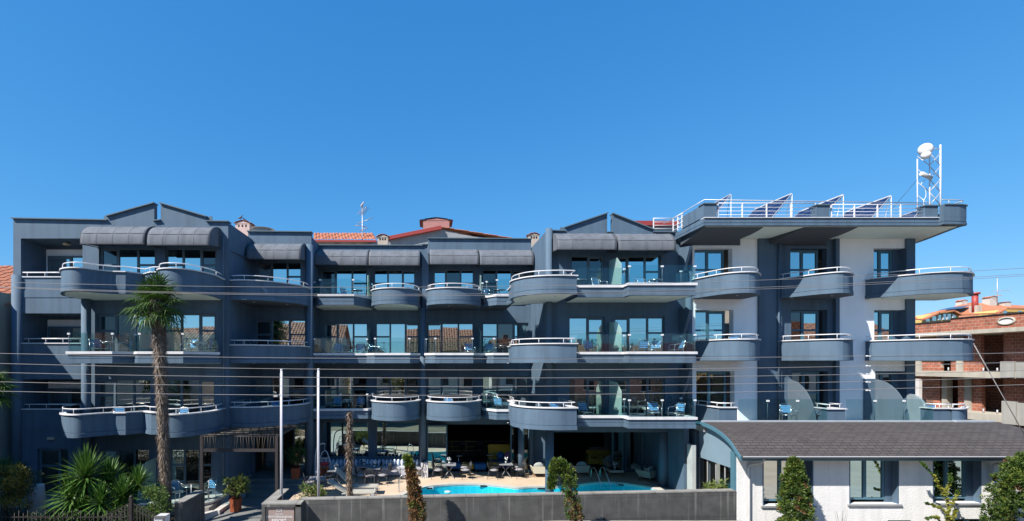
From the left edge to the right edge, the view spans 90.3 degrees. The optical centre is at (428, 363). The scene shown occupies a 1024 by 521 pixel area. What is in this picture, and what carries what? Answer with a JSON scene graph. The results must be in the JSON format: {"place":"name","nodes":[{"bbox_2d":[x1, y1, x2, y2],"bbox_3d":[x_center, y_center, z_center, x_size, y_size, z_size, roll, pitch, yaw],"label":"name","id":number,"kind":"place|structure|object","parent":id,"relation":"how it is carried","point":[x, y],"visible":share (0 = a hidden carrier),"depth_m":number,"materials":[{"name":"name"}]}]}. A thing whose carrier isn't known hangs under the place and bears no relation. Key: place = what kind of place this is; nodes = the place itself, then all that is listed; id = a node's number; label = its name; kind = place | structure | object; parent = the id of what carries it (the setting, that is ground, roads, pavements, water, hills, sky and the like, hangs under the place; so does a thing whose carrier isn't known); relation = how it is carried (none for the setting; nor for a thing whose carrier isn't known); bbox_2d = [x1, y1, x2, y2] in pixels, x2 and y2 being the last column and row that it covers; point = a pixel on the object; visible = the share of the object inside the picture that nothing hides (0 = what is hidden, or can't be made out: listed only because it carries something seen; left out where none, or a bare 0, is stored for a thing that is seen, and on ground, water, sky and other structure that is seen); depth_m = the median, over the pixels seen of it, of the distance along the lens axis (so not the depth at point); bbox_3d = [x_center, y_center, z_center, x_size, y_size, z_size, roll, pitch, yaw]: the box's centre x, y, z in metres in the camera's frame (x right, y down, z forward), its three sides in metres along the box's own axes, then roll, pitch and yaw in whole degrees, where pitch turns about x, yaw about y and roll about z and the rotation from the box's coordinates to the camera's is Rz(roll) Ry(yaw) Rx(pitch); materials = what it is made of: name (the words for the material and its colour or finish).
{"place":"outdoors","nodes":[
{"label":"outdoors","id":0,"kind":"place"},
{"bbox_2d":[0,496,220,513],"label":"garden path","id":1,"kind":"structure","parent":0,"point":[215,505],"depth_m":21.64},
{"bbox_2d":[127,484,228,514],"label":"marble terrace","id":2,"kind":"structure","parent":1,"relation":"on","point":[211,499],"depth_m":22.05,"materials":[{"name":"grey stone"}]},
{"bbox_2d":[222,498,289,520],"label":"forecourt","id":3,"kind":"structure","parent":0,"point":[251,505],"depth_m":21.64,"materials":[{"name":"concrete"}]},
{"bbox_2d":[221,473,250,511],"bbox_3d":[-8.216,5.484,21.444,1.351,1.612,1.176,0,0,0],"label":"terracotta planter","id":4,"kind":"object","parent":3,"relation":"on","point":[235,488],"visible":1,"depth_m":21.25,"materials":[{"name":"green plant"}]},
{"bbox_2d":[289,471,671,499],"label":"terrace","id":5,"kind":"structure","parent":0,"point":[390,488],"depth_m":26.14,"materials":[{"name":"beige stone"}]},
{"bbox_2d":[279,369,282,499],"bbox_3d":[-5.755,3.257,19.600,0.130,6.086,0.110,0,0,0],"label":"flagpole","id":6,"kind":"object","parent":5,"relation":"on","point":[281,432],"visible":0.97,"depth_m":19.57,"materials":[{"name":"metal"}]},
{"bbox_2d":[316,368,319,496],"bbox_3d":[-4.381,3.252,19.900,0.130,6.096,0.110,0,0,0],"label":"flagpole","id":7,"kind":"object","parent":5,"relation":"on","point":[318,436],"visible":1,"depth_m":19.87,"materials":[{"name":"metal"}]},
{"bbox_2d":[344,410,354,495],"bbox_3d":[-3.244,4.043,20.619,0.587,4.256,0.612,0,0,0],"label":"dead palm trunk","id":8,"kind":"object","parent":5,"relation":"on","point":[349,453],"visible":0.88,"depth_m":20.50,"materials":[{"name":"brown plant"}]},
{"bbox_2d":[314,459,427,477],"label":"sun loungers","id":9,"kind":"object","parent":5,"relation":"on","point":[394,462],"visible":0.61,"depth_m":27.24,"materials":[{"name":"plastic"}]},
{"bbox_2d":[396,480,669,494],"bbox_3d":[4.931,6.110,23.638,13.596,0.080,4.836,0,0,0],"label":"pool coping","id":10,"kind":"object","parent":5,"relation":"on","point":[530,486],"visible":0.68,"depth_m":25.15,"materials":[{"name":"stone"}]},
{"bbox_2d":[421,483,655,494],"bbox_3d":[4.925,6.675,23.639,13.050,1.150,4.277,0,0,0],"label":"pool basin","id":11,"kind":"object","parent":5,"relation":"in","point":[464,489],"visible":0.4,"depth_m":25.30,"materials":[{"name":"liquid"}]},
{"bbox_2d":[0,0,1023,315],"label":"sky","id":12,"kind":"structure","parent":0,"point":[507,118],"materials":[{"name":"blue"}]},
{"bbox_2d":[764,498,952,502],"bbox_3d":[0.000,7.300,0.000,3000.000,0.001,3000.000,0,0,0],"label":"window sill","id":13,"kind":"structure","parent":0,"point":[871,500],"depth_m":26.72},
{"bbox_2d":[0,265,12,497],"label":"neighbour house","id":14,"kind":"structure","parent":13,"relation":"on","point":[6,272],"depth_m":22.97,"materials":[{"name":"ceramic"}]},
{"bbox_2d":[0,276,1014,295],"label":"overhead wire","id":15,"kind":"object","parent":14,"relation":"attached to","point":[501,295],"visible":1,"depth_m":13.50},
{"bbox_2d":[12,274,1018,294],"bbox_3d":[1.983,-2.429,13.500,43.760,1.175,0.012,0,0,0],"label":"overhead wire","id":16,"kind":"object","parent":14,"relation":"attached to","point":[518,293],"visible":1,"depth_m":13.50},
{"bbox_2d":[10,268,1020,286],"bbox_3d":[1.983,-2.568,13.500,43.759,1.072,0.012,0,0,0],"label":"overhead wire","id":17,"kind":"object","parent":14,"relation":"attached to","point":[544,285],"visible":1,"depth_m":13.50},
{"bbox_2d":[0,514,173,520],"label":"garden bed","id":18,"kind":"object","parent":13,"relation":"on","point":[172,516],"depth_m":20.39,"materials":[{"name":"soil"}]},
{"bbox_2d":[0,370,22,410],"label":"fan palm","id":19,"kind":"object","parent":18,"relation":"on","point":[3,386],"visible":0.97,"depth_m":17.75,"materials":[{"name":"green plant"}]},
{"bbox_2d":[0,455,33,520],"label":"shrub","id":20,"kind":"object","parent":18,"relation":"on","point":[2,463],"visible":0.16,"depth_m":18.86,"materials":[{"name":"green plant"}]},
{"bbox_2d":[0,463,42,520],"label":"variegated shrub","id":21,"kind":"object","parent":18,"relation":"on","point":[10,496],"visible":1,"depth_m":17.45,"materials":[{"name":"green plant"}]},
{"bbox_2d":[28,483,47,520],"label":"white planter","id":22,"kind":"object","parent":18,"relation":"on","point":[39,501],"visible":0.71,"depth_m":18.73,"materials":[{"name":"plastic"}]},
{"bbox_2d":[26,508,95,520],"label":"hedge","id":23,"kind":"object","parent":18,"relation":"on","point":[69,514],"visible":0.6,"depth_m":17.15,"materials":[{"name":"green plant"}]},
{"bbox_2d":[0,510,124,520],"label":"iron railing","id":24,"kind":"object","parent":18,"relation":"on","point":[54,516],"visible":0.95,"depth_m":16.89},
{"bbox_2d":[0,500,173,520],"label":"ground cover","id":25,"kind":"object","parent":18,"relation":"on","point":[21,514],"visible":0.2,"depth_m":19.88,"materials":[{"name":"green plant"}]},
{"bbox_2d":[42,442,157,520],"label":"yucca cluster","id":26,"kind":"object","parent":18,"relation":"on","point":[75,493],"visible":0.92,"depth_m":17.75,"materials":[{"name":"green plant"}]},
{"bbox_2d":[99,502,144,520],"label":"dark ground shrub","id":27,"kind":"object","parent":18,"relation":"on","point":[126,512],"visible":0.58,"depth_m":17.32,"materials":[{"name":"green plant"}]},
{"bbox_2d":[116,269,186,520],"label":"fan palm","id":28,"kind":"object","parent":18,"relation":"on","point":[158,315],"visible":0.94,"depth_m":18.83,"materials":[{"name":"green plant"}]},
{"bbox_2d":[137,483,175,520],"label":"leafy shrub","id":29,"kind":"object","parent":18,"relation":"on","point":[158,499],"visible":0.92,"depth_m":17.84,"materials":[{"name":"green plant"}]},
{"bbox_2d":[174,490,204,520],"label":"gate pier","id":30,"kind":"structure","parent":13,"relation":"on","point":[190,507],"depth_m":19.02,"materials":[{"name":"concrete"}]},
{"bbox_2d":[246,467,307,497],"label":"entrance steps","id":31,"kind":"structure","parent":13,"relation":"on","point":[262,485],"depth_m":24.65,"materials":[{"name":"grey stone"}]},
{"bbox_2d":[283,446,306,478],"bbox_3d":[-6.625,4.909,25.072,1.290,1.683,1.237,0,0,0],"label":"potted plant","id":32,"kind":"object","parent":31,"relation":"on","point":[293,458],"visible":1,"depth_m":24.95,"materials":[{"name":"green plant"}]},
{"bbox_2d":[261,488,303,520],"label":"sign wall","id":33,"kind":"structure","parent":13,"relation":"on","point":[273,500],"depth_m":18.42,"materials":[{"name":"stone"}]},
{"bbox_2d":[266,507,293,520],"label":"hotel sign","id":34,"kind":"object","parent":33,"relation":"attached to","point":[279,513],"visible":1,"depth_m":18.40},
{"bbox_2d":[401,453,427,520],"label":"mossy cypress","id":35,"kind":"object","parent":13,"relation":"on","point":[415,502],"visible":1,"depth_m":17.78,"materials":[{"name":"green plant"}]},
{"bbox_2d":[11,199,974,501],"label":"hotel building","id":36,"kind":"structure","parent":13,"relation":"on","point":[421,329],"depth_m":24.30,"materials":[{"name":"paint"}]},
{"bbox_2d":[39,449,67,493],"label":"window","id":37,"kind":"structure","parent":36,"relation":"in","point":[48,457],"depth_m":23.07,"materials":[{"name":"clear glass"}]},
{"bbox_2d":[48,327,80,342],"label":"window","id":38,"kind":"structure","parent":36,"relation":"in","point":[53,332],"depth_m":24.35,"materials":[{"name":"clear glass"}]},
{"bbox_2d":[48,388,80,407],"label":"window","id":39,"kind":"structure","parent":36,"relation":"in","point":[53,398],"depth_m":24.35,"materials":[{"name":"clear glass"}]},
{"bbox_2d":[48,256,82,275],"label":"window","id":40,"kind":"structure","parent":36,"relation":"in","point":[55,263],"depth_m":24.35,"materials":[{"name":"glass"}]},
{"bbox_2d":[98,314,144,351],"bbox_3d":[-13.827,-1.235,23.040,2.606,2.070,0.080,0,0,0],"label":"window","id":41,"kind":"structure","parent":36,"relation":"in","point":[108,324],"depth_m":23.05,"materials":[{"name":"glass"}]},
{"bbox_2d":[97,379,149,412],"bbox_3d":[-13.937,1.710,23.040,2.480,1.980,0.080,0,0,0],"label":"window","id":42,"kind":"structure","parent":36,"relation":"in","point":[106,388],"depth_m":23.05,"materials":[{"name":"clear glass"}]},
{"bbox_2d":[102,449,148,491],"bbox_3d":[-13.858,4.900,23.040,2.195,2.000,0.080,0,0,0],"label":"window","id":43,"kind":"structure","parent":36,"relation":"in","point":[127,458],"depth_m":23.05,"materials":[{"name":"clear glass"}]},
{"bbox_2d":[100,248,154,272],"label":"window","id":44,"kind":"structure","parent":36,"relation":"in","point":[144,258],"depth_m":23.05,"materials":[{"name":"glass"}]},
{"bbox_2d":[165,314,215,351],"bbox_3d":[-10.913,-1.235,23.040,2.401,2.070,0.080,0,0,0],"label":"window","id":45,"kind":"structure","parent":36,"relation":"in","point":[202,327],"depth_m":23.05,"materials":[{"name":"glass"}]},
{"bbox_2d":[166,248,215,273],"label":"window","id":46,"kind":"structure","parent":36,"relation":"in","point":[204,257],"depth_m":23.05,"materials":[{"name":"glass"}]},
{"bbox_2d":[167,379,214,413],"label":"window","id":47,"kind":"structure","parent":36,"relation":"in","point":[181,392],"depth_m":23.05,"materials":[{"name":"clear glass"}]},
{"bbox_2d":[170,449,211,491],"bbox_3d":[-10.850,4.900,23.040,1.958,2.000,0.080,0,0,0],"label":"window","id":48,"kind":"structure","parent":36,"relation":"in","point":[185,463],"depth_m":23.05,"materials":[{"name":"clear glass"}]},
{"bbox_2d":[200,422,305,490],"bbox_3d":[-7.696,4.958,23.117,3.149,4.084,5.535,0,0,0],"label":"pergola","id":49,"kind":"object","parent":36,"relation":"attached to","point":[236,449],"visible":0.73,"depth_m":20.37,"materials":[{"name":"wood"}]},
{"bbox_2d":[261,428,276,469],"bbox_3d":[-8.617,4.520,27.040,0.837,2.440,0.080,0,0,0],"label":"entrance door","id":50,"kind":"structure","parent":36,"relation":"in","point":[267,458],"depth_m":27.05,"materials":[{"name":"brown metal"}]},
{"bbox_2d":[258,261,300,284],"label":"window","id":51,"kind":"structure","parent":36,"relation":"in","point":[281,269],"depth_m":26.15,"materials":[{"name":"glass"}]},
{"bbox_2d":[256,319,304,345],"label":"window","id":52,"kind":"structure","parent":36,"relation":"in","point":[285,330],"depth_m":26.15,"materials":[{"name":"glass"}]},
{"bbox_2d":[256,377,304,405],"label":"window","id":53,"kind":"structure","parent":36,"relation":"in","point":[267,388],"depth_m":26.15,"materials":[{"name":"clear glass"}]},
{"bbox_2d":[293,424,304,471],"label":"window","id":54,"kind":"structure","parent":36,"relation":"in","point":[299,432],"depth_m":26.65,"materials":[{"name":"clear glass"}]},
{"bbox_2d":[321,269,366,295],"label":"window","id":55,"kind":"structure","parent":36,"relation":"in","point":[332,280],"depth_m":28.35,"materials":[{"name":"glass"}]},
{"bbox_2d":[324,376,366,407],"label":"window","id":56,"kind":"structure","parent":36,"relation":"in","point":[329,392],"depth_m":28.35,"materials":[{"name":"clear glass"}]},
{"bbox_2d":[322,422,368,457],"bbox_3d":[-4.697,4.300,28.320,2.625,2.040,0.080,0,0,0],"label":"window","id":57,"kind":"structure","parent":36,"relation":"in","point":[333,433],"depth_m":28.33,"materials":[{"name":"glass"}]},
{"bbox_2d":[324,323,367,352],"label":"window","id":58,"kind":"structure","parent":36,"relation":"in","point":[351,334],"depth_m":28.35,"materials":[{"name":"glass"}]},
{"bbox_2d":[374,269,415,288],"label":"window","id":59,"kind":"structure","parent":36,"relation":"in","point":[408,276],"depth_m":28.35,"materials":[{"name":"glass"}]},
{"bbox_2d":[376,323,418,352],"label":"window","id":60,"kind":"structure","parent":36,"relation":"in","point":[391,337],"depth_m":28.35,"materials":[{"name":"glass"}]},
{"bbox_2d":[376,376,418,400],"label":"window","id":61,"kind":"structure","parent":36,"relation":"in","point":[380,380],"depth_m":28.35,"materials":[{"name":"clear glass"}]},
{"bbox_2d":[376,422,418,457],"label":"window","id":62,"kind":"structure","parent":36,"relation":"in","point":[393,439],"depth_m":28.33,"materials":[{"name":"glass"}]},
{"bbox_2d":[427,425,446,471],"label":"window","id":63,"kind":"structure","parent":36,"relation":"in","point":[436,434],"depth_m":28.00,"materials":[{"name":"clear glass"}]},
{"bbox_2d":[427,323,473,352],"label":"window","id":64,"kind":"structure","parent":36,"relation":"in","point":[450,337],"depth_m":28.35,"materials":[{"name":"glass"}]},
{"bbox_2d":[427,376,473,400],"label":"window","id":65,"kind":"structure","parent":36,"relation":"in","point":[431,380],"depth_m":28.35,"materials":[{"name":"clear glass"}]},
{"bbox_2d":[433,269,473,287],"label":"window","id":66,"kind":"structure","parent":36,"relation":"in","point":[439,275],"depth_m":28.35,"materials":[{"name":"glass"}]},
{"bbox_2d":[447,439,507,455],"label":"wall","id":67,"kind":"structure","parent":36,"relation":"on","point":[470,449],"depth_m":32.90,"materials":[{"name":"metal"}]},
{"bbox_2d":[488,444,509,467],"bbox_3d":[4.260,5.415,29.075,1.600,1.330,0.850,0,0,0],"label":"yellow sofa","id":68,"kind":"object","parent":36,"relation":"on","point":[501,451],"visible":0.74,"depth_m":29.35,"materials":[{"name":"fabric"}]},
{"bbox_2d":[482,269,524,305],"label":"window","id":69,"kind":"structure","parent":36,"relation":"in","point":[504,276],"depth_m":28.35,"materials":[{"name":"glass"}]},
{"bbox_2d":[482,323,527,352],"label":"window","id":70,"kind":"structure","parent":36,"relation":"in","point":[503,333],"depth_m":28.35,"materials":[{"name":"glass"}]},
{"bbox_2d":[482,376,527,408],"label":"window","id":71,"kind":"structure","parent":36,"relation":"in","point":[519,393],"depth_m":28.35,"materials":[{"name":"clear glass"}]},
{"bbox_2d":[510,425,528,471],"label":"window","id":72,"kind":"structure","parent":36,"relation":"in","point":[513,430],"depth_m":27.95,"materials":[{"name":"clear glass"}]},
{"bbox_2d":[569,317,603,351],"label":"window","id":73,"kind":"structure","parent":36,"relation":"in","point":[580,328],"depth_m":24.75,"materials":[{"name":"glass"}]},
{"bbox_2d":[569,378,603,414],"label":"window","id":74,"kind":"structure","parent":36,"relation":"in","point":[576,385],"depth_m":24.75,"materials":[{"name":"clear glass"}]},
{"bbox_2d":[571,256,603,289],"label":"window","id":75,"kind":"structure","parent":36,"relation":"in","point":[586,267],"depth_m":24.75,"materials":[{"name":"glass"}]},
{"bbox_2d":[611,432,623,469],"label":"window","id":76,"kind":"structure","parent":36,"relation":"in","point":[617,438],"depth_m":28.15,"materials":[{"name":"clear glass"}]},
{"bbox_2d":[624,432,637,470],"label":"window","id":77,"kind":"structure","parent":36,"relation":"in","point":[630,438],"depth_m":28.15,"materials":[{"name":"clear glass"}]},
{"bbox_2d":[614,256,659,284],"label":"window","id":78,"kind":"structure","parent":36,"relation":"in","point":[647,267],"depth_m":24.75,"materials":[{"name":"glass"}]},
{"bbox_2d":[614,317,663,351],"bbox_3d":[10.298,-1.235,24.740,2.477,2.070,0.080,0,0,0],"label":"window","id":79,"kind":"structure","parent":36,"relation":"in","point":[640,328],"depth_m":24.75,"materials":[{"name":"glass"}]},
{"bbox_2d":[614,378,663,416],"bbox_3d":[10.307,1.710,24.740,2.494,1.980,0.080,0,0,0],"label":"window","id":80,"kind":"structure","parent":36,"relation":"in","point":[638,403],"depth_m":24.75,"materials":[{"name":"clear glass"}]},
{"bbox_2d":[695,250,723,277],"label":"window","id":81,"kind":"structure","parent":36,"relation":"in","point":[705,260],"depth_m":24.67,"materials":[{"name":"glass"}]},
{"bbox_2d":[695,311,724,339],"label":"window","id":82,"kind":"structure","parent":36,"relation":"in","point":[706,322],"depth_m":24.67,"materials":[{"name":"glass"}]},
{"bbox_2d":[696,371,725,406],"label":"window","id":83,"kind":"structure","parent":36,"relation":"in","point":[721,381],"depth_m":24.67,"materials":[{"name":"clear glass"}]},
{"bbox_2d":[748,193,791,216],"bbox_3d":[17.463,-7.438,25.829,3.186,2.299,1.635,0,0,-23],"label":"solar panel","id":84,"kind":"object","parent":36,"relation":"on","point":[769,210],"visible":0.41,"depth_m":25.53,"materials":[{"name":"glass"}]},
{"bbox_2d":[790,250,817,276],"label":"window","id":85,"kind":"structure","parent":36,"relation":"in","point":[800,260],"depth_m":24.67,"materials":[{"name":"glass"}]},
{"bbox_2d":[791,311,818,339],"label":"window","id":86,"kind":"structure","parent":36,"relation":"in","point":[802,322],"depth_m":24.67,"materials":[{"name":"glass"}]},
{"bbox_2d":[792,371,818,406],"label":"window","id":87,"kind":"structure","parent":36,"relation":"in","point":[811,376],"depth_m":24.67,"materials":[{"name":"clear glass"}]},
{"bbox_2d":[841,195,891,216],"bbox_3d":[22.318,-7.386,25.819,3.519,2.194,1.653,0,0,-21],"label":"solar panel","id":88,"kind":"object","parent":36,"relation":"on","point":[865,214],"visible":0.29,"depth_m":25.50,"materials":[{"name":"glass"}]},
{"bbox_2d":[863,379,874,419],"bbox_3d":[21.258,1.750,24.265,0.553,2.000,0.050,0,0,0],"label":"open door","id":89,"kind":"structure","parent":36,"relation":"in","point":[868,396],"depth_m":24.24,"materials":[{"name":"paint"}]},
{"bbox_2d":[874,250,891,277],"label":"window","id":90,"kind":"structure","parent":36,"relation":"in","point":[882,258],"depth_m":24.67,"materials":[{"name":"glass"}]},
{"bbox_2d":[874,311,892,339],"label":"window","id":91,"kind":"structure","parent":36,"relation":"in","point":[883,320],"depth_m":24.67,"materials":[{"name":"glass"}]},
{"bbox_2d":[917,143,940,216],"bbox_3d":[22.643,-8.125,22.906,1.199,3.650,0.702,0,0,-29],"label":"lattice mast","id":92,"kind":"object","parent":36,"relation":"on","point":[924,151],"visible":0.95,"depth_m":22.88,"materials":[{"name":"white metal"}]},
{"bbox_2d":[300,488,735,520],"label":"street wall","id":93,"kind":"structure","parent":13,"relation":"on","point":[682,505],"depth_m":19.44,"materials":[{"name":"concrete"}]},
{"bbox_2d":[546,456,584,520],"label":"hooked cypress","id":94,"kind":"object","parent":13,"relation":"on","point":[560,464],"visible":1,"depth_m":17.80,"materials":[{"name":"green plant"}]},
{"bbox_2d":[774,455,817,520],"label":"conical thuja","id":95,"kind":"object","parent":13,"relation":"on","point":[799,494],"visible":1,"depth_m":18.77,"materials":[{"name":"green plant"}]},
{"bbox_2d":[687,420,1023,520],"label":"white annex","id":96,"kind":"object","parent":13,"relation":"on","point":[845,462],"visible":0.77,"depth_m":20.10,"materials":[{"name":"paint"}]},
{"bbox_2d":[764,461,796,500],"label":"window","id":97,"kind":"structure","parent":96,"relation":"in","point":[772,469],"depth_m":20.41,"materials":[{"name":"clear glass"}]},
{"bbox_2d":[850,461,883,498],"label":"window","id":98,"kind":"structure","parent":96,"relation":"in","point":[866,477],"depth_m":20.41,"materials":[{"name":"glass"}]},
{"bbox_2d":[934,461,965,497],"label":"window","id":99,"kind":"structure","parent":96,"relation":"in","point":[941,468],"depth_m":20.41,"materials":[{"name":"glass"}]},
{"bbox_2d":[919,461,959,520],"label":"ginkgo sapling","id":100,"kind":"object","parent":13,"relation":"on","point":[945,494],"visible":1,"depth_m":19.17,"materials":[{"name":"green plant"}]},
{"bbox_2d":[977,450,1023,520],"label":"thuja","id":101,"kind":"object","parent":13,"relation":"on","point":[1006,494],"visible":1,"depth_m":18.61,"materials":[{"name":"green plant"}]},
{"bbox_2d":[915,312,1023,428],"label":"unfinished building","id":102,"kind":"structure","parent":0,"point":[1003,335],"depth_m":32.70,"materials":[{"name":"brick"}]},
{"bbox_2d":[915,292,1023,322],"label":"yellow house","id":103,"kind":"structure","parent":0,"point":[975,307],"depth_m":64.20,"materials":[{"name":"paint"}]},
{"bbox_3d":[11.358,-0.183,13.000,0.146,0.041,0.034,0,0,0],"label":"insulator clip","id":104,"kind":"object","parent":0,"visible":0},
{"bbox_2d":[0,353,1000,358],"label":"overhead wire","id":105,"kind":"object","parent":104,"relation":"attached to","point":[565,358],"visible":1,"depth_m":12.99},
{"bbox_3d":[11.358,0.072,13.000,0.146,0.041,0.034,0,0,0],"label":"insulator clip","id":106,"kind":"object","parent":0,"visible":0},
{"bbox_2d":[0,362,1017,369],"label":"overhead wire","id":107,"kind":"object","parent":106,"relation":"attached to","point":[570,369],"visible":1,"depth_m":12.99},
{"bbox_3d":[11.358,0.287,13.000,0.146,0.041,0.034,0,0,0],"label":"insulator clip","id":108,"kind":"object","parent":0,"visible":0},
{"bbox_2d":[0,370,1023,377],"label":"overhead wire","id":109,"kind":"object","parent":108,"relation":"attached to","point":[584,377],"visible":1,"depth_m":12.99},
{"bbox_3d":[11.358,0.489,13.000,0.146,0.041,0.034,0,0,0],"label":"insulator clip","id":110,"kind":"object","parent":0,"visible":0},
{"bbox_2d":[18,377,1015,386],"bbox_3d":[1.910,0.332,13.000,42.138,0.560,0.014,0,0,0],"label":"overhead wire","id":111,"kind":"object","parent":110,"relation":"attached to","point":[505,386],"visible":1,"depth_m":12.99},
{"bbox_3d":[11.358,0.704,13.000,0.146,0.041,0.034,0,0,0],"label":"insulator clip","id":112,"kind":"object","parent":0,"visible":0},
{"bbox_2d":[1,384,1023,395],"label":"overhead wire","id":113,"kind":"object","parent":112,"relation":"attached to","point":[536,394],"visible":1,"depth_m":12.99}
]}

